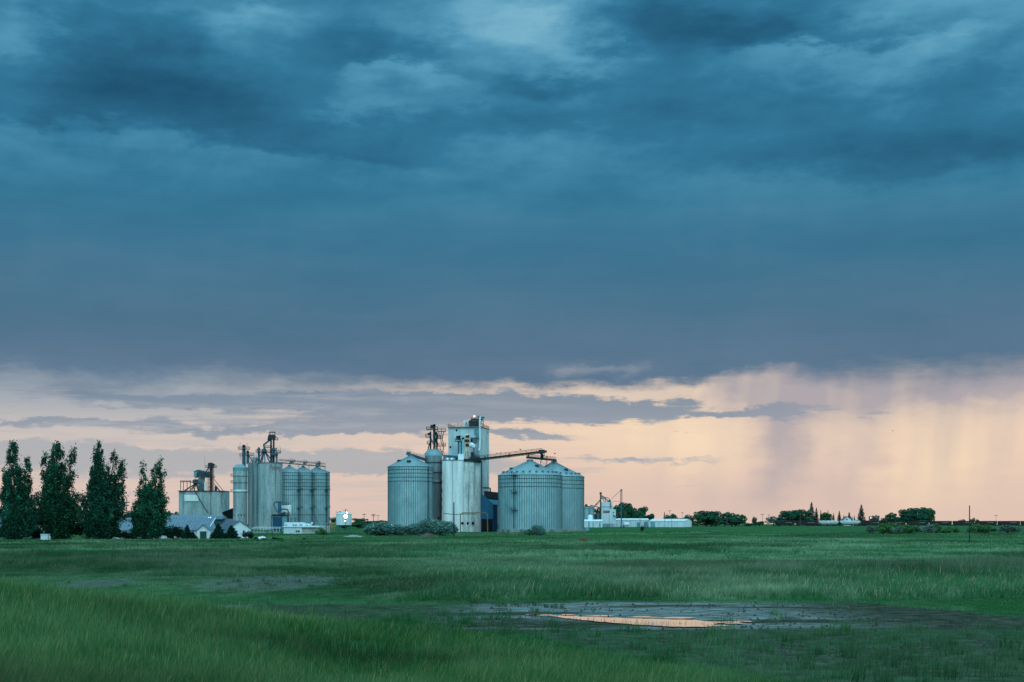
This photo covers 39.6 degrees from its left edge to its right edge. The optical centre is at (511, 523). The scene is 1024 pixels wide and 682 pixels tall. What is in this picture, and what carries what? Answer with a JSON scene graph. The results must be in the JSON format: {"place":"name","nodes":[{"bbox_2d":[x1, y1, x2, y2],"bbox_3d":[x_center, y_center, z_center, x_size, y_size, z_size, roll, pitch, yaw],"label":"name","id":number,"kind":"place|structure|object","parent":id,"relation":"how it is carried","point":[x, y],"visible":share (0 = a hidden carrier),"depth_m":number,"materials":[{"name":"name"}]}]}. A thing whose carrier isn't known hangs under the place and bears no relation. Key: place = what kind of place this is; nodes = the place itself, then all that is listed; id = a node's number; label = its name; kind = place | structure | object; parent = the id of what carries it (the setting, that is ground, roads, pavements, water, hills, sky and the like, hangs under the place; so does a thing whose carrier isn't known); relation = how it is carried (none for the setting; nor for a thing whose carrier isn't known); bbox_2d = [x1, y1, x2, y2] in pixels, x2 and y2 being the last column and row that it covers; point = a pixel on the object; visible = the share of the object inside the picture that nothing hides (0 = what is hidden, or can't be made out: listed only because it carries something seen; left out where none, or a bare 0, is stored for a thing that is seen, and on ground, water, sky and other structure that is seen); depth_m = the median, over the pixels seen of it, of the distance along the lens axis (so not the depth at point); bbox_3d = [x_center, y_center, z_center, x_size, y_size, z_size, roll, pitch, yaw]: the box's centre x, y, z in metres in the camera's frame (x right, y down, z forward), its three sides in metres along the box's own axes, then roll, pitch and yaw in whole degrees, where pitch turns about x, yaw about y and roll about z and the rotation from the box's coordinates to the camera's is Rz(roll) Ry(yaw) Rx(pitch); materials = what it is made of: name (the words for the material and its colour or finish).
{"place":"outdoors","nodes":[
{"label":"outdoors","id":0,"kind":"place"},
{"bbox_2d":[0,524,1023,681],"bbox_3d":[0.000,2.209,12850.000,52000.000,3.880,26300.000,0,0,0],"label":"ground","id":1,"kind":"structure","parent":0,"point":[817,608],"depth_m":43.60,"materials":[{"name":"green plant"}]},
{"bbox_2d":[0,440,40,539],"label":"poplar tree","id":2,"kind":"object","parent":1,"relation":"on","point":[19,516],"visible":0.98,"depth_m":339.21,"materials":[{"name":"green plant"}]},
{"bbox_2d":[26,527,43,539],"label":"dark bush","id":3,"kind":"object","parent":1,"relation":"on","point":[36,534],"visible":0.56,"depth_m":348.49,"materials":[{"name":"green plant"}]},
{"bbox_2d":[32,440,83,539],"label":"poplar tree","id":4,"kind":"object","parent":1,"relation":"on","point":[57,512],"visible":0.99,"depth_m":344.18,"materials":[{"name":"green plant"}]},
{"bbox_2d":[72,520,92,538],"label":"dark bush","id":5,"kind":"object","parent":1,"relation":"on","point":[81,530],"visible":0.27,"depth_m":347.57,"materials":[{"name":"green plant"}]},
{"bbox_2d":[75,440,129,539],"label":"poplar tree","id":6,"kind":"object","parent":1,"relation":"on","point":[105,505],"visible":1,"depth_m":337.97,"materials":[{"name":"green plant"}]},
{"bbox_2d":[118,531,136,538],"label":"dark bush","id":7,"kind":"object","parent":1,"relation":"on","point":[125,535],"visible":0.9,"depth_m":349.90,"materials":[{"name":"green plant"}]},
{"bbox_2d":[126,457,170,539],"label":"poplar tree","id":8,"kind":"object","parent":1,"relation":"on","point":[148,515],"visible":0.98,"depth_m":342.40,"materials":[{"name":"green plant"}]},
{"bbox_2d":[112,517,216,538],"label":"white shed","id":9,"kind":"structure","parent":1,"relation":"on","point":[202,527],"depth_m":392.77,"materials":[{"name":"white metal"}]},
{"bbox_2d":[200,531,206,538],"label":"door","id":10,"kind":"structure","parent":9,"relation":"in","point":[203,534],"depth_m":386.92,"materials":[{"name":"white metal"}]},
{"bbox_2d":[165,524,185,539],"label":"dark bush","id":11,"kind":"object","parent":1,"relation":"on","point":[175,531],"visible":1,"depth_m":349.15,"materials":[{"name":"green plant"}]},
{"bbox_2d":[181,525,192,538],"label":"juniper","id":12,"kind":"object","parent":1,"relation":"on","point":[186,534],"visible":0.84,"depth_m":378.30,"materials":[{"name":"green plant"}]},
{"bbox_2d":[167,515,232,525],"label":"long metal shed","id":13,"kind":"structure","parent":1,"relation":"on","point":[221,519],"depth_m":526.90,"materials":[{"name":"white metal"}]},
{"bbox_2d":[179,462,229,514],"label":"grain elevator","id":14,"kind":"object","parent":1,"relation":"on","point":[201,500],"visible":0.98,"depth_m":789.86,"materials":[{"name":"concrete"}]},
{"bbox_2d":[209,523,224,538],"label":"juniper","id":15,"kind":"object","parent":1,"relation":"on","point":[218,531],"visible":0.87,"depth_m":378.26,"materials":[{"name":"green plant"}]},
{"bbox_2d":[222,508,232,518],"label":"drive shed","id":16,"kind":"structure","parent":1,"relation":"on","point":[228,513],"depth_m":748.00,"materials":[{"name":"black metal"}]},
{"bbox_2d":[223,525,240,538],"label":"juniper","id":17,"kind":"object","parent":1,"relation":"on","point":[230,533],"visible":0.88,"depth_m":378.19,"materials":[{"name":"green plant"}]},
{"bbox_2d":[220,521,251,538],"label":"white shed","id":18,"kind":"structure","parent":1,"relation":"on","point":[240,527],"depth_m":393.55,"materials":[{"name":"metal"}]},
{"bbox_2d":[230,464,247,524],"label":"concrete silo","id":19,"kind":"object","parent":1,"relation":"on","point":[239,482],"visible":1,"depth_m":707.98,"materials":[{"name":"concrete"}]},
{"bbox_2d":[242,530,253,538],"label":"dark bush","id":20,"kind":"object","parent":1,"relation":"on","point":[249,534],"visible":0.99,"depth_m":379.37,"materials":[{"name":"green plant"}]},
{"bbox_2d":[238,432,282,529],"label":"grain elevator","id":21,"kind":"object","parent":1,"relation":"on","point":[265,486],"visible":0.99,"depth_m":708.01,"materials":[{"name":"concrete"}]},
{"bbox_2d":[271,501,290,529],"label":"dust collector","id":22,"kind":"object","parent":1,"relation":"on","point":[279,519],"visible":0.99,"depth_m":690.46,"materials":[{"name":"blue paint"}]},
{"bbox_2d":[283,465,300,521],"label":"tall grain bin","id":23,"kind":"object","parent":1,"relation":"on","point":[292,486],"visible":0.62,"depth_m":713.16,"materials":[{"name":"metal"}]},
{"bbox_2d":[282,522,323,533],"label":"office building","id":24,"kind":"structure","parent":1,"relation":"on","point":[296,527],"depth_m":530.60,"materials":[{"name":"white metal"}]},
{"bbox_2d":[297,465,313,525],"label":"tall grain bin","id":25,"kind":"object","parent":1,"relation":"on","point":[307,496],"visible":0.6,"depth_m":722.60,"materials":[{"name":"metal"}]},
{"bbox_2d":[278,459,325,466],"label":"conveyor","id":26,"kind":"object","parent":25,"relation":"on","point":[318,463],"visible":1,"depth_m":724.56,"materials":[{"name":"grey metal"}]},
{"bbox_2d":[311,466,328,525],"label":"tall grain bin","id":27,"kind":"object","parent":1,"relation":"on","point":[321,495],"visible":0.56,"depth_m":731.16,"materials":[{"name":"metal"}]},
{"bbox_2d":[314,528,327,535],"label":"green bush","id":28,"kind":"object","parent":1,"relation":"on","point":[321,531],"visible":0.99,"depth_m":469.23,"materials":[{"name":"green plant"}]},
{"bbox_2d":[319,467,329,525],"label":"tall grain bin","id":29,"kind":"object","parent":1,"relation":"on","point":[328,494],"visible":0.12,"depth_m":745.66,"materials":[{"name":"metal"}]},
{"bbox_2d":[336,511,351,530],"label":"hopper bin","id":30,"kind":"object","parent":1,"relation":"on","point":[340,520],"visible":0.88,"depth_m":652.41,"materials":[{"name":"white metal"}]},
{"bbox_2d":[363,522,404,535],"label":"silvery bush","id":31,"kind":"object","parent":1,"relation":"on","point":[375,528],"visible":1,"depth_m":465.41,"materials":[{"name":"green plant"}]},
{"bbox_2d":[387,455,432,525],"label":"grain bin","id":32,"kind":"object","parent":1,"relation":"on","point":[410,488],"visible":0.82,"depth_m":582.00,"materials":[{"name":"metal"}]},
{"bbox_2d":[406,450,426,460],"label":"conveyor","id":33,"kind":"object","parent":32,"relation":"on","point":[417,457],"visible":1,"depth_m":594.93,"materials":[{"name":"grey metal"}]},
{"bbox_2d":[402,523,422,535],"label":"silvery bush","id":34,"kind":"object","parent":1,"relation":"on","point":[410,528],"visible":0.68,"depth_m":471.89,"materials":[{"name":"green plant"}]},
{"bbox_2d":[414,519,444,535],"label":"silvery bush","id":35,"kind":"object","parent":1,"relation":"on","point":[426,526],"visible":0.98,"depth_m":467.46,"materials":[{"name":"green plant"}]},
{"bbox_2d":[425,424,445,521],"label":"concrete silo","id":36,"kind":"object","parent":1,"relation":"on","point":[434,455],"visible":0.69,"depth_m":600.43,"materials":[{"name":"concrete"}]},
{"bbox_2d":[431,520,460,535],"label":"silvery bush","id":37,"kind":"object","parent":1,"relation":"on","point":[447,526],"visible":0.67,"depth_m":471.30,"materials":[{"name":"green plant"}]},
{"bbox_2d":[453,502,454,536],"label":"utility pole","id":38,"kind":"object","parent":1,"relation":"on","point":[453,521],"visible":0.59,"depth_m":435.87,"materials":[{"name":"metal"}]},
{"bbox_2d":[442,415,488,531],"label":"grain elevator","id":39,"kind":"object","parent":1,"relation":"on","point":[465,480],"visible":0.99,"depth_m":593.87,"materials":[{"name":"white paint"}]},
{"bbox_2d":[469,448,546,461],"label":"conveyor","id":40,"kind":"object","parent":39,"relation":"attached to","point":[541,452],"visible":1,"depth_m":592.54,"materials":[{"name":"metal"}]},
{"bbox_2d":[443,512,487,531],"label":"pipe gantry","id":41,"kind":"object","parent":1,"relation":"on","point":[467,514],"visible":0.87,"depth_m":577.83,"materials":[{"name":"metal"}]},
{"bbox_2d":[481,491,497,531],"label":"blue shed","id":42,"kind":"structure","parent":1,"relation":"on","point":[489,503],"depth_m":599.00,"materials":[{"name":"metal"}]},
{"bbox_2d":[482,519,492,531],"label":"doorway","id":43,"kind":"structure","parent":42,"relation":"in","point":[484,521],"depth_m":598.83,"materials":[{"name":"blue metal"}]},
{"bbox_2d":[0,568,1015,681],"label":"foreground grass","id":44,"kind":"structure","parent":1,"relation":"on","point":[50,663],"depth_m":28.56,"materials":[{"name":"green plant"}]},
{"bbox_2d":[0,530,1023,627],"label":"meadow grass","id":45,"kind":"structure","parent":1,"relation":"on","point":[976,575],"depth_m":89.24,"materials":[{"name":"green plant"}]},
{"bbox_2d":[497,459,562,531],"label":"grain bin","id":46,"kind":"object","parent":1,"relation":"on","point":[529,493],"visible":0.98,"depth_m":578.88,"materials":[{"name":"metal"}]},
{"bbox_2d":[529,525,545,534],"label":"silvery bush","id":47,"kind":"object","parent":1,"relation":"on","point":[536,529],"visible":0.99,"depth_m":468.69,"materials":[{"name":"green plant"}]},
{"bbox_2d":[52,569,1023,681],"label":"marsh tufts","id":48,"kind":"object","parent":1,"relation":"on","point":[847,628],"visible":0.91,"depth_m":34.40,"materials":[{"name":"green plant"}]},
{"bbox_2d":[545,461,583,531],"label":"grain bin","id":49,"kind":"object","parent":1,"relation":"on","point":[572,500],"visible":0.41,"depth_m":614.88,"materials":[{"name":"metal"}]},
{"bbox_2d":[526,453,556,467],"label":"conveyor","id":50,"kind":"object","parent":49,"relation":"on","point":[539,458],"visible":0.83,"depth_m":604.35,"materials":[{"name":"metal"}]},
{"bbox_2d":[584,506,589,518],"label":"bin","id":51,"kind":"object","parent":1,"relation":"on","point":[586,511],"visible":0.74,"depth_m":891.48,"materials":[{"name":"metal"}]},
{"bbox_2d":[584,519,602,526],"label":"long white shed","id":52,"kind":"structure","parent":1,"relation":"on","point":[592,522],"depth_m":880.00,"materials":[{"name":"white metal"}]},
{"bbox_2d":[594,492,616,523],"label":"grain elevator","id":53,"kind":"object","parent":1,"relation":"on","point":[607,513],"visible":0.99,"depth_m":900.00,"materials":[{"name":"white metal"}]},
{"bbox_2d":[612,489,621,523],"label":"elevator mast","id":54,"kind":"object","parent":1,"relation":"on","point":[620,491],"visible":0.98,"depth_m":899.62,"materials":[{"name":"grey metal"}]},
{"bbox_2d":[613,505,627,517],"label":"leafy tree","id":55,"kind":"object","parent":1,"relation":"on","point":[617,508],"visible":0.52,"depth_m":959.19,"materials":[{"name":"green plant"}]},
{"bbox_2d":[602,518,648,526],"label":"long white shed","id":56,"kind":"structure","parent":1,"relation":"on","point":[636,522],"depth_m":915.00,"materials":[{"name":"white metal"}]},
{"bbox_2d":[618,502,632,517],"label":"leafy tree","id":57,"kind":"object","parent":1,"relation":"on","point":[627,507],"visible":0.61,"depth_m":973.16,"materials":[{"name":"green plant"}]},
{"bbox_2d":[631,508,644,517],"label":"leafy tree","id":58,"kind":"object","parent":1,"relation":"on","point":[636,514],"visible":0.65,"depth_m":963.43,"materials":[{"name":"green plant"}]},
{"bbox_2d":[649,519,691,526],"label":"long white shed","id":59,"kind":"structure","parent":1,"relation":"on","point":[667,522],"depth_m":900.00,"materials":[{"name":"white metal"}]},
{"bbox_2d":[683,515,694,524],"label":"leafy tree","id":60,"kind":"object","parent":1,"relation":"on","point":[691,518],"visible":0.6,"depth_m":958.57,"materials":[{"name":"green plant"}]},
{"bbox_2d":[693,511,702,526],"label":"leafy tree","id":61,"kind":"object","parent":1,"relation":"on","point":[697,516],"visible":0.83,"depth_m":973.94,"materials":[{"name":"green plant"}]},
{"bbox_2d":[698,510,715,525],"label":"leafy tree","id":62,"kind":"object","parent":1,"relation":"on","point":[706,513],"visible":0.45,"depth_m":983.49,"materials":[{"name":"green plant"}]},
{"bbox_2d":[697,515,726,526],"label":"leafy tree","id":63,"kind":"object","parent":1,"relation":"on","point":[704,520],"visible":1,"depth_m":958.89,"materials":[{"name":"green plant"}]},
{"bbox_2d":[716,512,730,525],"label":"leafy tree","id":64,"kind":"object","parent":1,"relation":"on","point":[726,514],"visible":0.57,"depth_m":977.33,"materials":[{"name":"green plant"}]},
{"bbox_2d":[718,517,744,526],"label":"leafy tree","id":65,"kind":"object","parent":1,"relation":"on","point":[731,521],"visible":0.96,"depth_m":955.79,"materials":[{"name":"green plant"}]},
{"bbox_2d":[444,601,1023,666],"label":"mud clods","id":66,"kind":"object","parent":1,"relation":"on","point":[815,638],"visible":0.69,"depth_m":39.12,"materials":[{"name":"brown soil"}]},
{"bbox_2d":[765,516,782,525],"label":"leafy tree","id":67,"kind":"object","parent":1,"relation":"on","point":[775,520],"visible":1,"depth_m":1047.49,"materials":[{"name":"green plant"}]},
{"bbox_2d":[778,510,800,525],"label":"leafy tree","id":68,"kind":"object","parent":1,"relation":"on","point":[789,515],"visible":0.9,"depth_m":1295.35,"materials":[{"name":"green plant"}]},
{"bbox_2d":[794,509,811,525],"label":"leafy tree","id":69,"kind":"object","parent":1,"relation":"on","point":[802,512],"visible":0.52,"depth_m":1308.04,"materials":[{"name":"green plant"}]},
{"bbox_2d":[802,510,814,525],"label":"leafy tree","id":70,"kind":"object","parent":1,"relation":"on","point":[809,514],"visible":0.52,"depth_m":1319.29,"materials":[{"name":"green plant"}]},
{"bbox_2d":[820,512,834,525],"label":"leafy tree","id":71,"kind":"object","parent":1,"relation":"on","point":[824,515],"visible":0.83,"depth_m":1318.48,"materials":[{"name":"green plant"}]},
{"bbox_2d":[854,504,866,525],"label":"spruce tree","id":72,"kind":"object","parent":1,"relation":"on","point":[860,514],"visible":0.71,"depth_m":1248.88,"materials":[{"name":"green plant"}]},
{"bbox_2d":[865,526,876,533],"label":"meadow bush","id":73,"kind":"object","parent":1,"relation":"on","point":[870,530],"visible":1,"depth_m":529.39,"materials":[{"name":"green plant"}]},
{"bbox_2d":[872,523,892,533],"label":"meadow bush","id":74,"kind":"object","parent":1,"relation":"on","point":[881,527],"visible":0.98,"depth_m":531.36,"materials":[{"name":"green plant"}]},
{"bbox_2d":[883,513,891,520],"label":"leafy tree","id":75,"kind":"object","parent":1,"relation":"on","point":[889,515],"visible":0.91,"depth_m":1267.78,"materials":[{"name":"green plant"}]},
{"bbox_2d":[883,522,901,533],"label":"meadow bush","id":76,"kind":"object","parent":1,"relation":"on","point":[891,524],"visible":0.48,"depth_m":535.21,"materials":[{"name":"green plant"}]},
{"bbox_2d":[890,526,902,533],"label":"meadow bush","id":77,"kind":"object","parent":1,"relation":"on","point":[898,529],"visible":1,"depth_m":525.90,"materials":[{"name":"green plant"}]},
{"bbox_2d":[892,509,914,520],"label":"leafy tree","id":78,"kind":"object","parent":1,"relation":"on","point":[901,511],"visible":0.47,"depth_m":1264.64,"materials":[{"name":"green plant"}]},
{"bbox_2d":[899,524,914,532],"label":"meadow bush","id":79,"kind":"object","parent":1,"relation":"on","point":[906,528],"visible":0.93,"depth_m":528.23,"materials":[{"name":"green plant"}]},
{"bbox_2d":[903,525,920,532],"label":"meadow bush","id":80,"kind":"object","parent":1,"relation":"on","point":[915,527],"visible":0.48,"depth_m":535.35,"materials":[{"name":"green plant"}]},
{"bbox_2d":[897,514,930,525],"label":"leafy tree","id":81,"kind":"object","parent":1,"relation":"on","point":[920,517],"visible":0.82,"depth_m":1249.49,"materials":[{"name":"green plant"}]},
{"bbox_2d":[906,507,926,525],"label":"leafy tree","id":82,"kind":"object","parent":1,"relation":"on","point":[916,510],"visible":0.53,"depth_m":1268.89,"materials":[{"name":"green plant"}]},
{"bbox_2d":[918,524,935,533],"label":"meadow bush","id":83,"kind":"object","parent":1,"relation":"on","point":[927,528],"visible":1,"depth_m":528.65,"materials":[{"name":"green plant"}]},
{"bbox_2d":[920,508,935,524],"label":"leafy tree","id":84,"kind":"object","parent":1,"relation":"on","point":[930,512],"visible":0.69,"depth_m":1263.06,"materials":[{"name":"green plant"}]},
{"bbox_2d":[934,523,942,533],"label":"meadow bush","id":85,"kind":"object","parent":1,"relation":"on","point":[938,527],"visible":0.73,"depth_m":534.83,"materials":[{"name":"green plant"}]},
{"bbox_2d":[939,527,961,533],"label":"meadow bush","id":86,"kind":"object","parent":1,"relation":"on","point":[950,529],"visible":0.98,"depth_m":528.99,"materials":[{"name":"green plant"}]},
{"bbox_2d":[966,523,984,532],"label":"meadow bush","id":87,"kind":"object","parent":1,"relation":"on","point":[974,528],"visible":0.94,"depth_m":532.11,"materials":[{"name":"green plant"}]},
{"bbox_2d":[978,524,997,532],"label":"meadow bush","id":88,"kind":"object","parent":1,"relation":"on","point":[987,529],"visible":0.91,"depth_m":533.33,"materials":[{"name":"green plant"}]},
{"bbox_2d":[996,525,1022,533],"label":"meadow bush","id":89,"kind":"object","parent":1,"relation":"on","point":[1007,528],"visible":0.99,"depth_m":528.65,"materials":[{"name":"green plant"}]},
{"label":"railway track","id":90,"kind":"structure","parent":1,"relation":"on","visible":0},
{"bbox_2d":[776,520,794,525],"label":"open rail car","id":91,"kind":"object","parent":90,"relation":"on","point":[788,522],"visible":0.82,"depth_m":1183.45,"materials":[{"name":"brown paint"}]},
{"bbox_2d":[796,520,817,525],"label":"open rail car","id":92,"kind":"object","parent":90,"relation":"on","point":[806,522],"visible":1,"depth_m":1183.45,"materials":[{"name":"brown paint"}]},
{"bbox_2d":[819,520,838,525],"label":"hopper car","id":93,"kind":"object","parent":90,"relation":"on","point":[828,522],"visible":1,"depth_m":1183.53,"materials":[{"name":"paint"}]},
{"bbox_2d":[840,520,859,525],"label":"hopper car","id":94,"kind":"object","parent":90,"relation":"on","point":[850,522],"visible":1,"depth_m":1183.53,"materials":[{"name":"paint"}]},
{"bbox_2d":[861,520,882,525],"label":"open rail car","id":95,"kind":"object","parent":90,"relation":"on","point":[869,522],"visible":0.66,"depth_m":1183.45,"materials":[{"name":"brown paint"}]},
{"bbox_2d":[884,521,905,525],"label":"open rail car","id":96,"kind":"object","parent":90,"relation":"on","point":[899,522],"visible":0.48,"depth_m":1183.45,"materials":[{"name":"brown paint"}]},
{"bbox_2d":[906,521,928,525],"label":"open rail car","id":97,"kind":"object","parent":90,"relation":"on","point":[925,523],"visible":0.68,"depth_m":1183.45,"materials":[{"name":"brown paint"}]},
{"bbox_2d":[929,521,951,525],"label":"open rail car","id":98,"kind":"object","parent":90,"relation":"on","point":[948,523],"visible":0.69,"depth_m":1183.45,"materials":[{"name":"brown paint"}]},
{"bbox_2d":[953,521,974,525],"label":"open rail car","id":99,"kind":"object","parent":90,"relation":"on","point":[955,523],"visible":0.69,"depth_m":1183.45,"materials":[{"name":"brown paint"}]},
{"bbox_2d":[975,521,996,525],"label":"open rail car","id":100,"kind":"object","parent":90,"relation":"on","point":[993,523],"visible":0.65,"depth_m":1183.45,"materials":[{"name":"brown paint"}]},
{"bbox_2d":[998,521,1019,525],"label":"open rail car","id":101,"kind":"object","parent":90,"relation":"on","point":[1000,523],"visible":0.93,"depth_m":1183.45,"materials":[{"name":"brown paint"}]},
{"bbox_2d":[0,0,1023,523],"label":"sky","id":102,"kind":"structure","parent":0,"point":[692,256],"materials":[{"name":"blue"}]},
{"bbox_2d":[525,614,751,626],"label":"water","id":103,"kind":"structure","parent":0,"point":[689,623],"depth_m":43.54,"materials":[{"name":"grey liquid"}]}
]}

